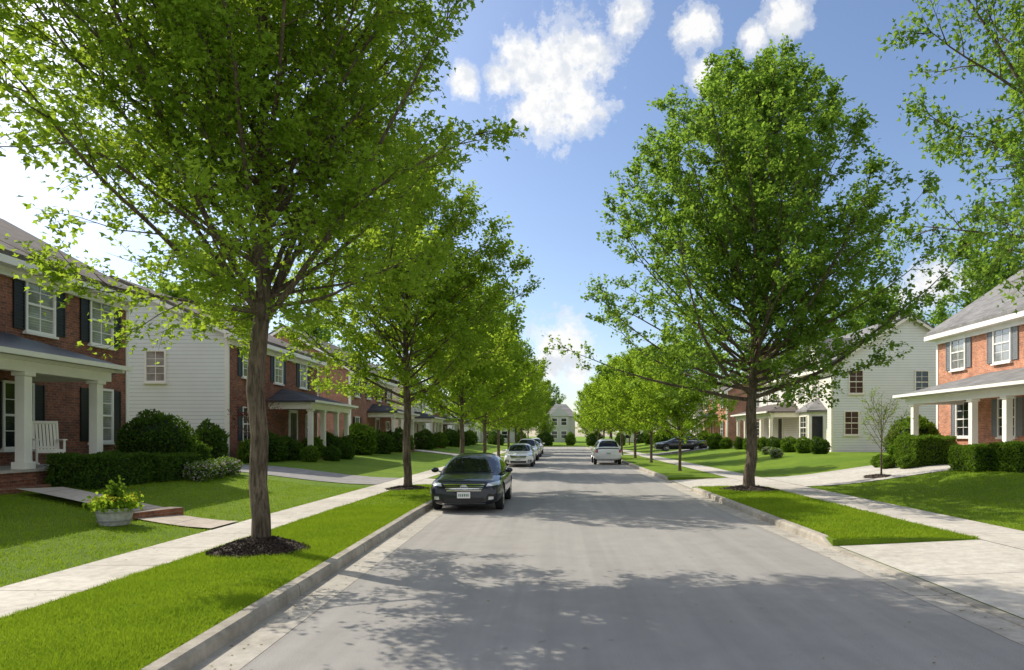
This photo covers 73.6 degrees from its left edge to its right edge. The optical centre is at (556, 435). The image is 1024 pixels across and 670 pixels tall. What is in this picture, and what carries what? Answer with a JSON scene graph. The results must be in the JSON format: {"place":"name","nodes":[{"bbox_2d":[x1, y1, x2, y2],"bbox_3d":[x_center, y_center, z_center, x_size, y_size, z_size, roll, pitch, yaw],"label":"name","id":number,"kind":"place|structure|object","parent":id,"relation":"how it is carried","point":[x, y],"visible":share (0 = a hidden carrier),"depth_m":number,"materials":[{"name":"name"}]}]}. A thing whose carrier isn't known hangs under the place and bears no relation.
{"place":"outdoors","nodes":[
{"label":"outdoors","id":0,"kind":"place"},
{"bbox_2d":[20,487,235,527],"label":"garden path","id":1,"kind":"structure","parent":0,"point":[80,495],"depth_m":14.14,"materials":[{"name":"concrete"}]},
{"bbox_2d":[0,449,506,617],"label":"sidewalk","id":2,"kind":"structure","parent":0,"point":[21,595],"depth_m":9.76,"materials":[{"name":"concrete"}]},
{"bbox_2d":[238,465,397,483],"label":"driveway","id":3,"kind":"structure","parent":0,"point":[311,474],"depth_m":26.24,"materials":[{"name":"concrete"}]},
{"bbox_2d":[0,437,1023,669],"bbox_3d":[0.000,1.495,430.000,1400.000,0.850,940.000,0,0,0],"label":"ground","id":4,"kind":"structure","parent":0,"point":[732,459],"depth_m":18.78,"materials":[{"name":"green plant"}]},
{"bbox_2d":[0,218,146,494],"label":"house","id":5,"kind":"structure","parent":4,"relation":"on","point":[49,371],"depth_m":19.12,"materials":[{"name":"red brick"}]},
{"bbox_2d":[0,380,34,451],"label":"window","id":6,"kind":"structure","parent":5,"relation":"in","point":[8,387],"depth_m":18.29,"materials":[{"name":"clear glass"}]},
{"bbox_2d":[23,282,58,339],"bbox_3d":[-14.639,-3.640,19.400,0.118,1.660,1.220,0,0,0],"label":"window","id":7,"kind":"structure","parent":5,"relation":"in","point":[38,324],"depth_m":19.38,"materials":[{"name":"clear glass"}]},
{"bbox_2d":[32,421,66,466],"bbox_3d":[-13.023,0.210,17.469,0.916,1.190,0.680,0,0,40],"label":"rocking chair","id":8,"kind":"object","parent":5,"relation":"on","point":[47,449],"visible":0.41,"depth_m":17.62,"materials":[{"name":"white paint"}]},
{"bbox_2d":[88,389,114,444],"bbox_3d":[-14.639,-0.615,22.000,0.118,1.810,1.220,0,0,0],"label":"window","id":9,"kind":"structure","parent":5,"relation":"in","point":[108,394],"depth_m":22.36,"materials":[{"name":"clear glass"}]},
{"bbox_2d":[88,300,115,350],"bbox_3d":[-14.639,-3.640,22.000,0.118,1.660,1.220,0,0,0],"label":"window","id":10,"kind":"structure","parent":5,"relation":"in","point":[97,334],"depth_m":21.92,"materials":[{"name":"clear glass"}]},
{"bbox_2d":[43,450,155,489],"bbox_3d":[-11.702,0.873,17.613,1.232,0.998,2.720,0,0,0],"label":"hedge","id":11,"kind":"object","parent":4,"relation":"on","point":[94,471],"visible":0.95,"depth_m":16.71,"materials":[{"name":"green plant"}]},
{"bbox_2d":[79,475,143,525],"bbox_3d":[-8.237,1.197,12.811,1.037,0.929,1.247,0,0,0],"label":"flower planter","id":12,"kind":"object","parent":4,"relation":"on","point":[115,506],"visible":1,"depth_m":12.58,"materials":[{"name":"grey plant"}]},
{"bbox_2d":[113,408,198,453],"bbox_3d":[-12.890,0.294,22.026,2.446,2.375,2.411,0,0,-33],"label":"round bush","id":13,"kind":"object","parent":4,"relation":"on","point":[156,432],"visible":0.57,"depth_m":21.39,"materials":[{"name":"green plant"}]},
{"bbox_2d":[132,507,182,519],"bbox_3d":[-8.311,1.641,14.000,0.380,0.240,1.200,0,0,21],"label":"brick step","id":14,"kind":"object","parent":4,"relation":"on","point":[162,511],"visible":0.43,"depth_m":13.98,"materials":[{"name":"red brick"}]},
{"bbox_2d":[141,451,201,481],"bbox_3d":[-11.602,0.921,20.171,1.219,0.928,2.523,0,0,0],"label":"hedge","id":15,"kind":"object","parent":4,"relation":"on","point":[170,465],"visible":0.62,"depth_m":19.68,"materials":[{"name":"green plant"}]},
{"bbox_2d":[142,277,206,308],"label":"background tree","id":16,"kind":"object","parent":4,"relation":"on","point":[170,292],"visible":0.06,"depth_m":59.12,"materials":[{"name":"green plant"}]},
{"bbox_2d":[181,460,213,481],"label":"flowering plant","id":17,"kind":"object","parent":4,"relation":"on","point":[196,471],"visible":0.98,"depth_m":20.31,"materials":[{"name":"green plant"}]},
{"bbox_2d":[194,440,212,460],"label":"shrub","id":18,"kind":"object","parent":4,"relation":"on","point":[202,449],"visible":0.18,"depth_m":24.15,"materials":[{"name":"green plant"}]},
{"bbox_2d":[198,459,220,479],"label":"flowering plant","id":19,"kind":"object","parent":4,"relation":"on","point":[214,474],"visible":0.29,"depth_m":21.19,"materials":[{"name":"green plant"}]},
{"bbox_2d":[193,418,229,459],"bbox_3d":[-13.959,0.421,27.428,1.468,2.285,1.573,0,0,-16],"label":"shrub","id":20,"kind":"object","parent":4,"relation":"on","point":[214,437],"visible":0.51,"depth_m":27.27,"materials":[{"name":"green plant"}]},
{"bbox_2d":[216,457,239,475],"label":"flowering plant","id":21,"kind":"object","parent":4,"relation":"on","point":[232,467],"visible":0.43,"depth_m":22.75,"materials":[{"name":"green plant"}]},
{"bbox_2d":[109,275,358,459],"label":"house","id":22,"kind":"structure","parent":4,"relation":"on","point":[196,383],"depth_m":30.50,"materials":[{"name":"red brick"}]},
{"bbox_2d":[143,350,167,383],"bbox_3d":[-17.900,-3.065,30.439,1.040,1.510,0.118,0,0,0],"label":"window","id":23,"kind":"structure","parent":22,"relation":"in","point":[154,373],"depth_m":30.48,"materials":[{"name":"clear glass"}]},
{"bbox_2d":[273,357,284,385],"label":"window","id":24,"kind":"structure","parent":22,"relation":"in","point":[278,370],"depth_m":35.99,"materials":[{"name":"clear glass"}]},
{"bbox_2d":[288,409,297,439],"bbox_3d":[-14.649,-0.290,38.000,0.098,2.280,1.210,0,0,0],"label":"door","id":25,"kind":"structure","parent":22,"relation":"in","point":[292,414],"depth_m":38.04,"materials":[{"name":"paint"}]},
{"bbox_2d":[236,438,268,462],"bbox_3d":[-13.606,0.720,30.618,1.429,1.370,1.434,0,0,44],"label":"shrub","id":26,"kind":"object","parent":4,"relation":"on","point":[243,453],"visible":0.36,"depth_m":30.23,"materials":[{"name":"green plant"}]},
{"bbox_2d":[227,389,285,436],"bbox_3d":[-12.745,-0.403,29.000,2.255,3.251,2.507,0,0,16],"label":"young tree","id":27,"kind":"object","parent":4,"relation":"on","point":[245,413],"visible":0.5,"depth_m":28.80,"materials":[{"name":"green plant"}]},
{"bbox_2d":[205,535,310,558],"bbox_3d":[-4.508,1.643,10.344,1.479,0.280,1.480,0,0,0],"label":"mulch bed","id":28,"kind":"object","parent":4,"relation":"on","point":[249,546],"visible":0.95,"depth_m":10.03,"materials":[{"name":"black wood"}]},
{"bbox_2d":[0,0,528,537],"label":"street tree","id":29,"kind":"object","parent":28,"relation":"on","point":[318,130],"visible":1,"depth_m":9.46,"materials":[{"name":"green plant"}]},
{"bbox_2d":[268,430,289,461],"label":"shrub","id":30,"kind":"object","parent":4,"relation":"on","point":[277,447],"visible":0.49,"depth_m":31.74,"materials":[{"name":"green plant"}]},
{"bbox_2d":[141,500,432,669],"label":"kerb","id":31,"kind":"structure","parent":4,"relation":"on","point":[193,652],"depth_m":7.12,"materials":[{"name":"concrete"}]},
{"bbox_2d":[282,434,303,460],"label":"shrub","id":32,"kind":"object","parent":4,"relation":"on","point":[295,447],"visible":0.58,"depth_m":33.29,"materials":[{"name":"green plant"}]},
{"bbox_2d":[299,445,320,461],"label":"shrub","id":33,"kind":"object","parent":4,"relation":"on","point":[309,453],"visible":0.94,"depth_m":32.74,"materials":[{"name":"green plant"}]},
{"bbox_2d":[300,436,326,457],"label":"shrub","id":34,"kind":"object","parent":4,"relation":"on","point":[318,443],"visible":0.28,"depth_m":35.82,"materials":[{"name":"green plant"}]},
{"bbox_2d":[287,315,353,352],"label":"background tree","id":35,"kind":"object","parent":4,"relation":"on","point":[323,331],"visible":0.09,"depth_m":82.32,"materials":[{"name":"green plant"}]},
{"bbox_2d":[318,431,344,446],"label":"shrub","id":36,"kind":"object","parent":4,"relation":"on","point":[333,440],"visible":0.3,"depth_m":37.60,"materials":[{"name":"green plant"}]},
{"bbox_2d":[322,444,342,460],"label":"shrub","id":37,"kind":"object","parent":4,"relation":"on","point":[332,452],"visible":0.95,"depth_m":34.77,"materials":[{"name":"green plant"}]},
{"bbox_2d":[269,325,419,452],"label":"house","id":38,"kind":"structure","parent":4,"relation":"on","point":[370,411],"depth_m":49.69,"materials":[{"name":"red brick"}]},
{"bbox_2d":[337,442,354,458],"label":"shrub","id":39,"kind":"object","parent":4,"relation":"on","point":[347,450],"visible":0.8,"depth_m":37.19,"materials":[{"name":"green plant"}]},
{"bbox_2d":[190,464,514,669],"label":"gutter","id":40,"kind":"object","parent":4,"relation":"on","point":[276,627],"visible":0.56,"depth_m":7.62,"materials":[{"name":"concrete"}]},
{"bbox_2d":[342,421,378,454],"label":"shrub","id":41,"kind":"object","parent":4,"relation":"on","point":[363,437],"visible":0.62,"depth_m":43.50,"materials":[{"name":"green plant"}]},
{"bbox_2d":[372,429,394,453],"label":"shrub","id":42,"kind":"object","parent":4,"relation":"on","point":[384,440],"visible":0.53,"depth_m":46.56,"materials":[{"name":"green plant"}]},
{"bbox_2d":[387,427,402,451],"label":"shrub","id":43,"kind":"object","parent":4,"relation":"on","point":[397,434],"visible":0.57,"depth_m":51.45,"materials":[{"name":"green plant"}]},
{"bbox_2d":[255,123,544,485],"bbox_3d":[-4.755,-4.196,22.655,9.111,11.892,8.414,0,0,30],"label":"street tree","id":44,"kind":"object","parent":4,"relation":"on","point":[442,315],"visible":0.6,"depth_m":21.75,"materials":[{"name":"green plant"}]},
{"bbox_2d":[368,363,445,447],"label":"house","id":45,"kind":"structure","parent":4,"relation":"on","point":[422,420],"depth_m":68.88,"materials":[{"name":"beige"}]},
{"bbox_2d":[414,428,435,449],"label":"shrub","id":46,"kind":"object","parent":4,"relation":"on","point":[424,439],"visible":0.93,"depth_m":61.47,"materials":[{"name":"green plant"}]},
{"bbox_2d":[396,374,459,432],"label":"house","id":47,"kind":"structure","parent":4,"relation":"on","point":[445,425],"depth_m":83.05,"materials":[{"name":"white brick"}]},
{"bbox_2d":[443,428,459,446],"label":"shrub","id":48,"kind":"object","parent":4,"relation":"on","point":[453,437],"visible":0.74,"depth_m":77.33,"materials":[{"name":"green plant"}]},
{"bbox_2d":[375,261,550,453],"bbox_3d":[-4.969,-3.547,34.909,8.390,10.591,8.011,0,0,32],"label":"street tree","id":49,"kind":"object","parent":4,"relation":"on","point":[479,396],"visible":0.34,"depth_m":34.52,"materials":[{"name":"green plant"}]},
{"bbox_2d":[424,306,547,451],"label":"street tree","id":50,"kind":"object","parent":4,"relation":"on","point":[516,360],"visible":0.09,"depth_m":45.68,"materials":[{"name":"green plant"}]},
{"bbox_2d":[464,421,514,441],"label":"house","id":51,"kind":"structure","parent":4,"relation":"on","point":[479,433],"depth_m":130.97,"materials":[{"name":"grey"}]},
{"bbox_2d":[487,431,504,445],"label":"shrub","id":52,"kind":"object","parent":4,"relation":"on","point":[492,438],"visible":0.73,"depth_m":116.64,"materials":[{"name":"green plant"}]},
{"bbox_2d":[450,335,548,456],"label":"street tree","id":53,"kind":"object","parent":4,"relation":"on","point":[531,379],"visible":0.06,"depth_m":56.58,"materials":[{"name":"green plant"}]},
{"bbox_2d":[478,351,552,448],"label":"street tree","id":54,"kind":"object","parent":4,"relation":"on","point":[518,421],"visible":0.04,"depth_m":68.93,"materials":[{"name":"green plant"}]},
{"bbox_2d":[491,380,553,442],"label":"street tree","id":55,"kind":"object","parent":4,"relation":"on","point":[544,389],"visible":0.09,"depth_m":80.81,"materials":[{"name":"green plant"}]},
{"bbox_2d":[516,381,552,438],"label":"street tree","id":56,"kind":"object","parent":4,"relation":"on","point":[529,427],"visible":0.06,"depth_m":93.28,"materials":[{"name":"green plant"}]},
{"bbox_2d":[532,415,556,434],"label":"background tree","id":57,"kind":"object","parent":4,"relation":"on","point":[545,424],"visible":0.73,"depth_m":121.42,"materials":[{"name":"green plant"}]},
{"bbox_2d":[536,431,553,445],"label":"shrub","id":58,"kind":"object","parent":4,"relation":"on","point":[546,438],"visible":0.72,"depth_m":118.44,"materials":[{"name":"green plant"}]},
{"bbox_2d":[536,379,566,429],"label":"background tree","id":59,"kind":"object","parent":4,"relation":"on","point":[555,401],"visible":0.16,"depth_m":155.30,"materials":[{"name":"green plant"}]},
{"bbox_2d":[547,404,574,441],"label":"house","id":60,"kind":"structure","parent":4,"relation":"on","point":[561,416],"depth_m":132.00,"materials":[{"name":"grey"}]},
{"bbox_2d":[572,388,602,440],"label":"street tree","id":61,"kind":"object","parent":4,"relation":"on","point":[581,412],"visible":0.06,"depth_m":99.83,"materials":[{"name":"green plant"}]},
{"bbox_2d":[574,375,610,438],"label":"street tree","id":62,"kind":"object","parent":4,"relation":"on","point":[584,418],"visible":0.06,"depth_m":87.43,"materials":[{"name":"green plant"}]},
{"bbox_2d":[576,365,626,438],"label":"street tree","id":63,"kind":"object","parent":4,"relation":"on","point":[586,411],"visible":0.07,"depth_m":75.60,"materials":[{"name":"green plant"}]},
{"bbox_2d":[583,353,631,454],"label":"street tree","id":64,"kind":"object","parent":4,"relation":"on","point":[592,395],"visible":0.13,"depth_m":63.72,"materials":[{"name":"green plant"}]},
{"bbox_2d":[587,348,667,457],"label":"street tree","id":65,"kind":"object","parent":4,"relation":"on","point":[617,361],"visible":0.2,"depth_m":52.71,"materials":[{"name":"green plant"}]},
{"bbox_2d":[600,345,694,462],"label":"street tree","id":66,"kind":"object","parent":4,"relation":"on","point":[621,406],"visible":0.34,"depth_m":43.67,"materials":[{"name":"green plant"}]},
{"bbox_2d":[625,340,737,470],"bbox_3d":[6.010,-1.535,33.777,4.955,6.551,5.190,0,0,-35],"label":"street tree","id":67,"kind":"object","parent":4,"relation":"on","point":[678,417],"visible":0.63,"depth_m":33.34,"materials":[{"name":"green plant"}]},
{"bbox_2d":[671,478,755,487],"bbox_3d":[5.990,1.817,26.100,2.420,0.106,4.960,0,0,0],"label":"driveway apron","id":68,"kind":"object","parent":4,"relation":"on","point":[690,483],"visible":0.69,"depth_m":26.54,"materials":[{"name":"concrete"}]},
{"bbox_2d":[706,432,722,448],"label":"shrub","id":69,"kind":"object","parent":4,"relation":"on","point":[713,440],"visible":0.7,"depth_m":59.55,"materials":[{"name":"green plant"}]},
{"bbox_2d":[687,351,764,445],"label":"house","id":70,"kind":"structure","parent":4,"relation":"on","point":[727,427],"depth_m":69.00,"materials":[{"name":"red brick"}]},
{"bbox_2d":[719,484,778,491],"bbox_3d":[6.201,1.679,21.992,1.908,0.215,1.922,0,0,0],"label":"mulch bed","id":71,"kind":"object","parent":4,"relation":"on","point":[756,488],"visible":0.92,"depth_m":21.61,"materials":[{"name":"brown soil"}]},
{"bbox_2d":[542,33,972,485],"bbox_3d":[5.729,-5.344,21.987,11.555,14.171,11.405,0,0,-13],"label":"street tree","id":72,"kind":"object","parent":4,"relation":"on","point":[748,126],"visible":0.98,"depth_m":20.37,"materials":[{"name":"green plant"}]},
{"bbox_2d":[780,436,795,452],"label":"shrub","id":73,"kind":"object","parent":4,"relation":"on","point":[787,443],"visible":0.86,"depth_m":44.24,"materials":[{"name":"green plant"}]},
{"bbox_2d":[794,436,811,452],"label":"shrub","id":74,"kind":"object","parent":4,"relation":"on","point":[801,445],"visible":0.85,"depth_m":41.71,"materials":[{"name":"green plant"}]},
{"bbox_2d":[585,448,1023,644],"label":"gutter","id":75,"kind":"object","parent":4,"relation":"on","point":[992,623],"visible":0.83,"depth_m":9.00,"materials":[{"name":"concrete"}]},
{"bbox_2d":[586,447,1023,627],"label":"kerb","id":76,"kind":"structure","parent":4,"relation":"on","point":[808,533],"depth_m":12.01,"materials":[{"name":"concrete"}]},
{"bbox_2d":[809,436,831,453],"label":"shrub","id":77,"kind":"object","parent":4,"relation":"on","point":[817,445],"visible":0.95,"depth_m":39.70,"materials":[{"name":"green plant"}]},
{"bbox_2d":[730,313,935,451],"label":"house","id":78,"kind":"structure","parent":4,"relation":"on","point":[840,427],"depth_m":44.70,"materials":[{"name":"beige"}]},
{"bbox_2d":[812,416,822,438],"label":"window","id":79,"kind":"structure","parent":78,"relation":"in","point":[817,421],"depth_m":45.88,"materials":[{"name":"black glass"}]},
{"bbox_2d":[843,411,859,435],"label":"window","id":80,"kind":"structure","parent":78,"relation":"in","point":[851,418],"depth_m":44.68,"materials":[{"name":"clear glass"}]},
{"bbox_2d":[848,370,864,394],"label":"window","id":81,"kind":"structure","parent":78,"relation":"in","point":[855,380],"depth_m":44.68,"materials":[{"name":"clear glass"}]},
{"bbox_2d":[914,370,928,390],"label":"window","id":82,"kind":"structure","parent":78,"relation":"in","point":[921,377],"depth_m":44.68,"materials":[{"name":"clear glass"}]},
{"bbox_2d":[864,474,890,477],"bbox_3d":[11.696,1.445,24.600,1.214,0.174,1.219,0,0,0],"label":"mulch bed","id":83,"kind":"object","parent":4,"relation":"on","point":[876,476],"visible":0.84,"depth_m":24.41,"materials":[{"name":"brown soil"}]},
{"bbox_2d":[859,386,912,473],"bbox_3d":[11.764,-0.146,24.653,1.905,3.251,1.714,0,0,0],"label":"young tree","id":84,"kind":"object","parent":83,"relation":"on","point":[881,421],"visible":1,"depth_m":24.59,"materials":[{"name":"green plant"}]},
{"bbox_2d":[825,280,936,337],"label":"background tree","id":85,"kind":"object","parent":4,"relation":"on","point":[890,304],"visible":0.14,"depth_m":76.50,"materials":[{"name":"green plant"}]},
{"bbox_2d":[876,455,896,468],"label":"shrub","id":86,"kind":"object","parent":4,"relation":"on","point":[888,461],"visible":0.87,"depth_m":26.59,"materials":[{"name":"green plant"}]},
{"bbox_2d":[895,454,918,468],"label":"shrub","id":87,"kind":"object","parent":4,"relation":"on","point":[905,461],"visible":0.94,"depth_m":25.70,"materials":[{"name":"green plant"}]},
{"bbox_2d":[885,414,940,456],"bbox_3d":[16.926,0.160,32.224,2.607,2.491,2.599,0,0,20],"label":"shrub","id":88,"kind":"object","parent":4,"relation":"on","point":[926,427],"visible":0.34,"depth_m":31.81,"materials":[{"name":"green plant"}]},
{"bbox_2d":[894,434,956,466],"bbox_3d":[14.286,0.580,26.613,1.767,1.313,1.872,0,0,0],"label":"hedge","id":89,"kind":"object","parent":4,"relation":"on","point":[927,450],"visible":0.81,"depth_m":25.88,"materials":[{"name":"green plant"}]},
{"bbox_2d":[840,540,1023,617],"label":"driveway apron","id":90,"kind":"object","parent":4,"relation":"on","point":[988,573],"visible":1,"depth_m":9.64,"materials":[{"name":"concrete"}]},
{"bbox_2d":[871,0,1023,313],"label":"yard tree","id":91,"kind":"object","parent":4,"relation":"on","point":[1003,141],"visible":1,"depth_m":12.38,"materials":[{"name":"green plant"}]},
{"bbox_2d":[893,270,1023,444],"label":"house","id":92,"kind":"structure","parent":4,"relation":"on","point":[975,395],"depth_m":29.17,"materials":[{"name":"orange brick"}]},
{"bbox_2d":[948,338,966,371],"bbox_3d":[18.439,-3.815,31.400,0.118,1.710,1.240,0,0,0],"label":"window","id":93,"kind":"structure","parent":92,"relation":"in","point":[957,348],"depth_m":31.47,"materials":[{"name":"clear glass"}]},
{"bbox_2d":[955,401,967,438],"bbox_3d":[18.439,-0.715,31.000,0.118,1.710,1.190,0,0,0],"label":"window","id":94,"kind":"structure","parent":92,"relation":"in","point":[961,411],"depth_m":31.10,"materials":[{"name":"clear glass"}]},
{"bbox_2d":[990,327,1012,365],"bbox_3d":[18.439,-3.815,28.300,0.118,1.710,1.240,0,0,0],"label":"window","id":95,"kind":"structure","parent":92,"relation":"in","point":[1001,339],"depth_m":28.36,"materials":[{"name":"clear glass"}]},
{"bbox_2d":[995,397,1017,438],"bbox_3d":[18.439,-0.715,28.000,0.118,1.710,1.240,0,0,0],"label":"window","id":96,"kind":"structure","parent":92,"relation":"in","point":[999,401],"depth_m":28.36,"materials":[{"name":"clear glass"}]},
{"bbox_2d":[912,237,1023,326],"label":"background tree","id":97,"kind":"object","parent":4,"relation":"on","point":[941,316],"visible":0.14,"depth_m":61.40,"materials":[{"name":"green plant"}]},
{"bbox_2d":[948,443,996,472],"bbox_3d":[14.192,0.733,22.896,1.431,1.006,1.633,0,0,0],"label":"hedge","id":98,"kind":"object","parent":4,"relation":"on","point":[976,457],"visible":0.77,"depth_m":22.43,"materials":[{"name":"green plant"}]},
{"bbox_2d":[987,440,1023,472],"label":"hedge","id":99,"kind":"object","parent":4,"relation":"on","point":[1009,455],"visible":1,"depth_m":21.50,"materials":[{"name":"green plant"}]},
{"bbox_2d":[0,0,1023,436],"label":"sky","id":100,"kind":"structure","parent":0,"point":[582,75],"materials":[{"name":"blue"}]},
{"bbox_2d":[240,448,1023,669],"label":"road","id":101,"kind":"structure","parent":0,"point":[639,588],"depth_m":7.82,"materials":[{"name":"grey asphalt"}]},
{"bbox_2d":[430,452,512,508],"bbox_3d":[-2.270,1.191,19.110,2.190,1.418,4.900,0,0,0],"label":"parked car","id":102,"kind":"object","parent":101,"relation":"on","point":[477,478],"visible":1,"depth_m":17.27,"materials":[{"name":"black paint"}]},
{"bbox_2d":[502,443,536,466],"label":"parked car","id":103,"kind":"object","parent":101,"relation":"on","point":[519,453],"visible":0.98,"depth_m":41.47,"materials":[{"name":"white paint"}]},
{"bbox_2d":[518,438,540,459],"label":"parked car","id":104,"kind":"object","parent":101,"relation":"on","point":[532,443],"visible":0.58,"depth_m":52.78,"materials":[{"name":"white paint"}]},
{"bbox_2d":[589,439,621,463],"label":"parked car","id":105,"kind":"object","parent":101,"relation":"on","point":[605,449],"visible":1,"depth_m":44.17,"materials":[{"name":"white paint"}]},
{"bbox_2d":[647,447,707,454],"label":"driveway","id":106,"kind":"structure","parent":0,"point":[677,451],"depth_m":63.64,"materials":[{"name":"concrete"}]},
{"bbox_2d":[654,436,706,450],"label":"parked car","id":107,"kind":"object","parent":106,"relation":"on","point":[672,443],"visible":0.72,"depth_m":63.16,"materials":[{"name":"black paint"}]},
{"bbox_2d":[623,449,1023,549],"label":"sidewalk","id":108,"kind":"structure","parent":0,"point":[1000,535],"depth_m":16.02,"materials":[{"name":"concrete"}]},
{"bbox_2d":[763,464,949,485],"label":"driveway","id":109,"kind":"structure","parent":0,"point":[849,475],"depth_m":25.63,"materials":[{"name":"concrete"}]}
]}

